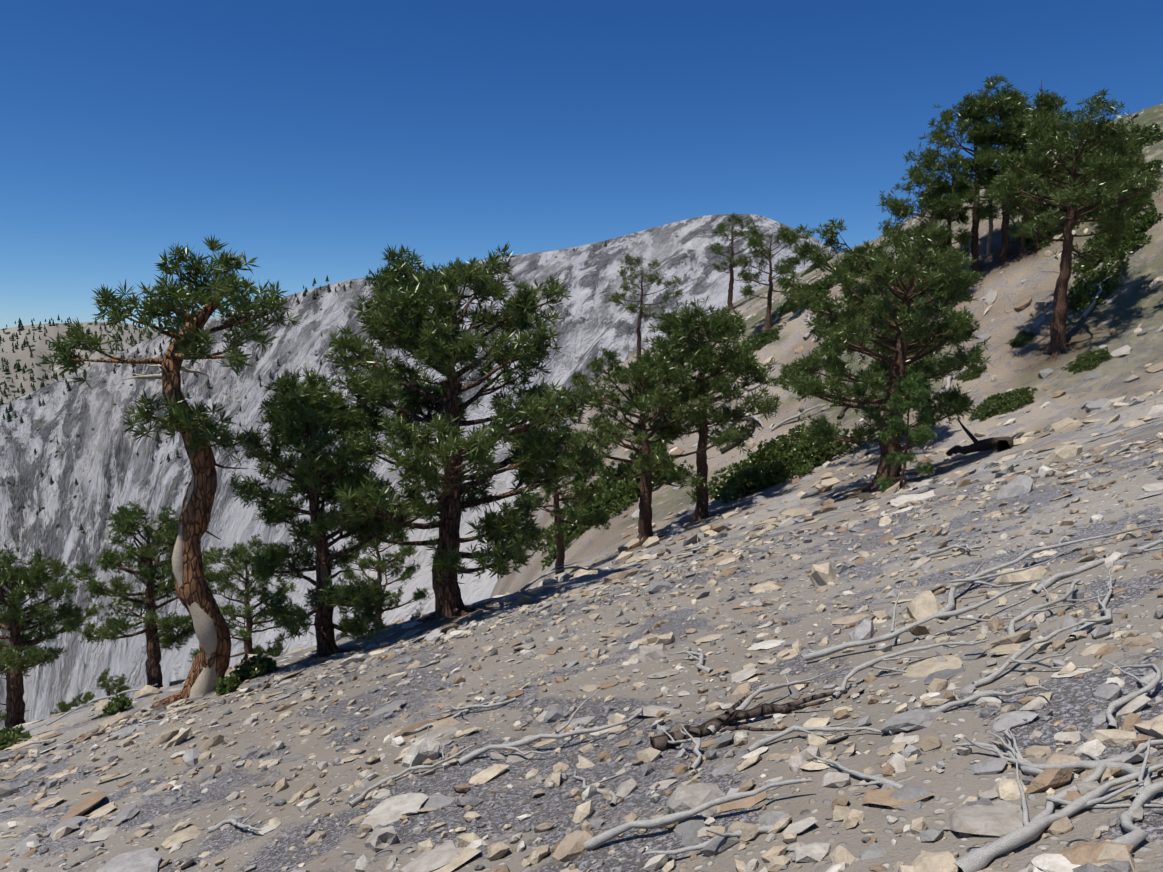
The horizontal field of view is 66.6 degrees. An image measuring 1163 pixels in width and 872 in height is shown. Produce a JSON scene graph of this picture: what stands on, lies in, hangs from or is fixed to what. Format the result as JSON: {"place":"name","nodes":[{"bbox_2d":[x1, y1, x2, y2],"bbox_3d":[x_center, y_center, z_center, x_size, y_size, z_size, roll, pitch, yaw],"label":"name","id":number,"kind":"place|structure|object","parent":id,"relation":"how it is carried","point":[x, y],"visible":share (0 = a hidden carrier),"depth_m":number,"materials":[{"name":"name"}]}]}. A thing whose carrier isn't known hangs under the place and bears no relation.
{"place":"outdoors","nodes":[
{"label":"outdoors","id":0,"kind":"place"},
{"bbox_2d":[0,103,1162,871],"bbox_3d":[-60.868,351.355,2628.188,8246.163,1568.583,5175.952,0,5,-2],"label":"terrain","id":1,"kind":"structure","parent":0,"point":[88,443],"depth_m":13.72,"materials":[{"name":"grey stone"}]},
{"bbox_2d":[0,709,6,721],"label":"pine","id":2,"kind":"object","parent":1,"relation":"on","point":[3,717],"visible":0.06,"depth_m":55.31,"materials":[{"name":"green plant"}]},
{"bbox_2d":[0,545,109,728],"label":"pine","id":3,"kind":"object","parent":1,"relation":"on","point":[14,620],"visible":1,"depth_m":27.95,"materials":[{"name":"green plant"}]},
{"bbox_2d":[49,693,88,714],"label":"shrub","id":4,"kind":"object","parent":1,"relation":"on","point":[63,707],"visible":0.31,"depth_m":66.32,"materials":[{"name":"green plant"}]},
{"bbox_2d":[79,667,130,704],"bbox_3d":[-33.561,19.734,62.982,3.820,5.829,3.590,0,5,-2],"label":"shrub","id":5,"kind":"object","parent":1,"relation":"on","point":[116,686],"visible":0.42,"depth_m":63.01,"materials":[{"name":"green plant"}]},
{"bbox_2d":[66,499,222,687],"bbox_3d":[-16.019,6.167,32.934,5.161,8.091,5.162,-5,7,-44],"label":"pine","id":6,"kind":"object","parent":1,"relation":"on","point":[145,555],"visible":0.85,"depth_m":32.11,"materials":[{"name":"green plant"}]},
{"bbox_2d":[36,235,303,707],"bbox_3d":[-8.268,0.989,18.549,4.371,10.362,4.510,4,7,42],"label":"pine tree","id":7,"kind":"object","parent":1,"relation":"on","point":[211,660],"visible":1,"depth_m":18.04,"materials":[{"name":"green plant"}]},
{"bbox_2d":[188,534,306,661],"bbox_3d":[-21.792,11.700,56.995,7.220,10.554,6.902,4,6,38],"label":"pine","id":8,"kind":"object","parent":1,"relation":"on","point":[238,554],"visible":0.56,"depth_m":56.64,"materials":[{"name":"green plant"}]},
{"bbox_2d":[0,241,606,531],"bbox_3d":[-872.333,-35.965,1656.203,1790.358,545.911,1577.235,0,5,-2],"label":"ridge conifers","id":9,"kind":"object","parent":1,"relation":"on","point":[55,376],"visible":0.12,"depth_m":1930.82,"materials":[{"name":"green plant"}]},
{"bbox_2d":[228,366,418,658],"bbox_3d":[-5.780,1.946,20.722,4.016,7.192,3.882,0,5,-2],"label":"pine","id":10,"kind":"object","parent":1,"relation":"on","point":[296,421],"visible":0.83,"depth_m":19.87,"materials":[{"name":"green plant"}]},
{"bbox_2d":[336,516,430,637],"bbox_3d":[-12.707,9.120,54.492,6.308,8.871,6.258,2,5,24],"label":"pine","id":11,"kind":"object","parent":1,"relation":"on","point":[381,567],"visible":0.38,"depth_m":54.16,"materials":[{"name":"green plant"}]},
{"bbox_2d":[278,241,613,621],"bbox_3d":[-3.447,0.029,21.975,8.562,9.894,7.844,0,5,-2],"label":"pine","id":12,"kind":"object","parent":1,"relation":"on","point":[443,343],"visible":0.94,"depth_m":21.23,"materials":[{"name":"green plant"}]},
{"bbox_2d":[504,421,610,576],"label":"pine","id":13,"kind":"object","parent":1,"relation":"on","point":[584,495],"visible":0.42,"depth_m":79.32,"materials":[{"name":"green plant"}]},
{"bbox_2d":[0,433,1162,871],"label":"rock fragments","id":14,"kind":"object","parent":1,"relation":"on","point":[1088,857],"visible":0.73,"depth_m":7.28,"materials":[{"name":"grey stone"}]},
{"bbox_2d":[0,415,1162,871],"bbox_3d":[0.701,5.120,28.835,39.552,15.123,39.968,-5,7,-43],"label":"rocks","id":15,"kind":"object","parent":1,"relation":"on","point":[1000,819],"visible":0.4,"depth_m":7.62,"materials":[{"name":"beige stone"}]},
{"bbox_2d":[0,122,1162,750],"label":"shrubs","id":16,"kind":"object","parent":1,"relation":"on","point":[772,462],"visible":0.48,"depth_m":103.64,"materials":[{"name":"green plant"}]},
{"bbox_2d":[3,270,1162,871],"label":"fallen branches","id":17,"kind":"object","parent":1,"relation":"on","point":[1035,826],"visible":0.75,"depth_m":6.49,"materials":[{"name":"grey wood"}]},
{"bbox_2d":[3,362,1162,871],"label":"rock slabs","id":18,"kind":"object","parent":1,"relation":"on","point":[143,860],"visible":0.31,"depth_m":9.64,"materials":[{"name":"beige stone"}]},
{"bbox_2d":[605,251,684,360],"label":"pine","id":19,"kind":"object","parent":1,"relation":"on","point":[616,297],"visible":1,"depth_m":284.02,"materials":[{"name":"green plant"}]},
{"bbox_2d":[570,346,743,549],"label":"pine","id":20,"kind":"object","parent":1,"relation":"on","point":[664,398],"visible":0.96,"depth_m":84.35,"materials":[{"name":"green plant"}]},
{"bbox_2d":[627,296,783,524],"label":"pine","id":21,"kind":"object","parent":1,"relation":"on","point":[680,326],"visible":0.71,"depth_m":86.58,"materials":[{"name":"green plant"}]},
{"bbox_2d":[708,213,765,312],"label":"pine","id":22,"kind":"object","parent":1,"relation":"on","point":[733,234],"visible":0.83,"depth_m":349.30,"materials":[{"name":"green plant"}]},
{"bbox_2d":[735,223,808,332],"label":"pine","id":23,"kind":"object","parent":1,"relation":"on","point":[788,266],"visible":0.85,"depth_m":148.21,"materials":[{"name":"green plant"}]},
{"bbox_2d":[800,246,942,459],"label":"pine","id":24,"kind":"object","parent":1,"relation":"on","point":[927,360],"visible":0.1,"depth_m":86.92,"materials":[{"name":"green plant"}]},
{"bbox_2d":[775,218,991,497],"bbox_3d":[21.761,-5.522,65.258,15.208,20.267,17.048,0,5,-2],"label":"pine","id":25,"kind":"object","parent":1,"relation":"on","point":[931,270],"visible":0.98,"depth_m":62.13,"materials":[{"name":"green plant"}]},
{"bbox_2d":[874,371,938,492],"bbox_3d":[20.625,-0.063,56.450,3.719,8.258,3.741,0,5,-2],"label":"young pine","id":26,"kind":"object","parent":1,"relation":"on","point":[916,400],"visible":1,"depth_m":56.01,"materials":[{"name":"green plant"}]},
{"bbox_2d":[876,165,954,304],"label":"pine","id":27,"kind":"object","parent":1,"relation":"on","point":[918,180],"visible":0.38,"depth_m":119.15,"materials":[{"name":"green plant"}]},
{"bbox_2d":[887,144,982,300],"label":"pine","id":28,"kind":"object","parent":1,"relation":"on","point":[969,197],"visible":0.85,"depth_m":117.56,"materials":[{"name":"green plant"}]},
{"bbox_2d":[901,99,1007,274],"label":"pine","id":29,"kind":"object","parent":1,"relation":"on","point":[979,213],"visible":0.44,"depth_m":119.58,"materials":[{"name":"green plant"}]},
{"bbox_2d":[973,162,1001,259],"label":"snag","id":30,"kind":"object","parent":1,"relation":"on","point":[989,245],"visible":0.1,"depth_m":123.48,"materials":[{"name":"brown wood"}]},
{"bbox_2d":[946,73,1034,262],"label":"pine","id":31,"kind":"object","parent":1,"relation":"on","point":[989,104],"visible":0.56,"depth_m":116.39,"materials":[{"name":"green plant"}]},
{"bbox_2d":[974,100,1053,261],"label":"pine","id":32,"kind":"object","parent":1,"relation":"on","point":[1015,136],"visible":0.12,"depth_m":116.33,"materials":[{"name":"green plant"}]},
{"bbox_2d":[985,80,1072,254],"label":"pine","id":33,"kind":"object","parent":1,"relation":"on","point":[1049,104],"visible":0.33,"depth_m":114.81,"materials":[{"name":"green plant"}]},
{"bbox_2d":[981,88,1162,362],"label":"pine","id":34,"kind":"object","parent":1,"relation":"on","point":[1116,171],"visible":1,"depth_m":94.18,"materials":[{"name":"green plant"}]},
{"bbox_2d":[1071,119,1155,204],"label":"pine tree","id":35,"kind":"object","parent":1,"relation":"on","point":[1137,131],"visible":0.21,"depth_m":109.78,"materials":[{"name":"green plant"}]},
{"bbox_2d":[0,0,1162,330],"label":"sky","id":36,"kind":"structure","parent":0,"point":[311,138],"materials":[{"name":"blue"}]}
]}

